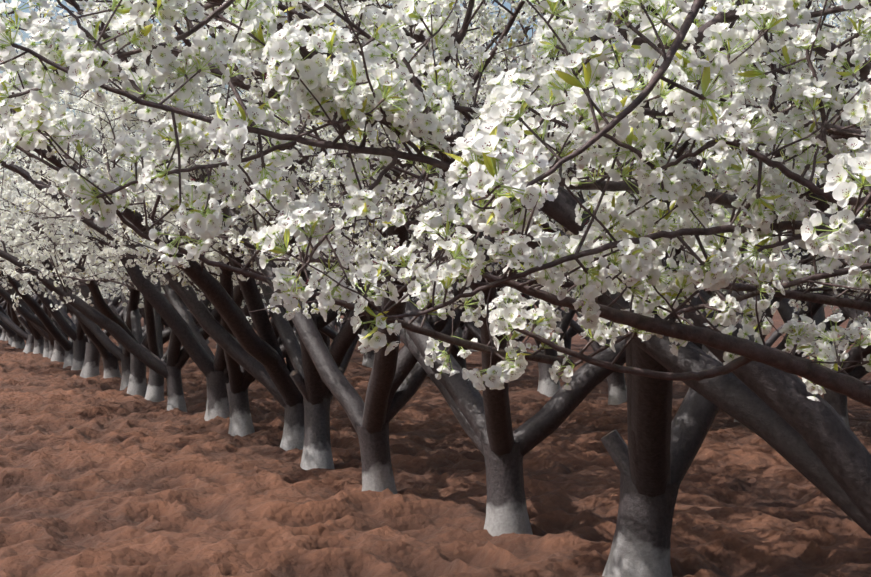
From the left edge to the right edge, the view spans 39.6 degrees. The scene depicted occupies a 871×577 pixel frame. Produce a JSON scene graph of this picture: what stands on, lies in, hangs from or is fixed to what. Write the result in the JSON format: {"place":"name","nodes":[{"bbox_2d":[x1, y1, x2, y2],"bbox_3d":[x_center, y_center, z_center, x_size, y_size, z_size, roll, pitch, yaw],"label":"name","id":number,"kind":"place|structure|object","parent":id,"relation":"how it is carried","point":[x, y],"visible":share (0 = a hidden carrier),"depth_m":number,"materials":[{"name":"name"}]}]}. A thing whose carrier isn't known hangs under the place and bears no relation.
{"place":"outdoors","nodes":[
{"label":"outdoors","id":0,"kind":"place"},
{"bbox_2d":[0,298,870,576],"bbox_3d":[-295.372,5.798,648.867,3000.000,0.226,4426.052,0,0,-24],"label":"ground","id":1,"kind":"structure","parent":0,"point":[100,476],"depth_m":7.51,"materials":[{"name":"soil"}]},
{"bbox_2d":[0,0,870,576],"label":"orchard wood","id":2,"kind":"object","parent":1,"relation":"on","point":[760,390],"visible":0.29,"depth_m":5.26,"materials":[{"name":"brown plant"}]},
{"bbox_2d":[0,0,870,401],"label":"blossoms","id":3,"kind":"object","parent":2,"relation":"on","point":[318,72],"visible":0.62,"depth_m":1.75,"materials":[{"name":"white plant"}]},
{"bbox_2d":[0,0,870,395],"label":"young leaves","id":4,"kind":"object","parent":2,"relation":"attached to","point":[488,162],"visible":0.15,"depth_m":1.71,"materials":[{"name":"green plant"}]},
{"bbox_2d":[0,0,870,297],"label":"sky","id":5,"kind":"structure","parent":0,"point":[25,35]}
]}

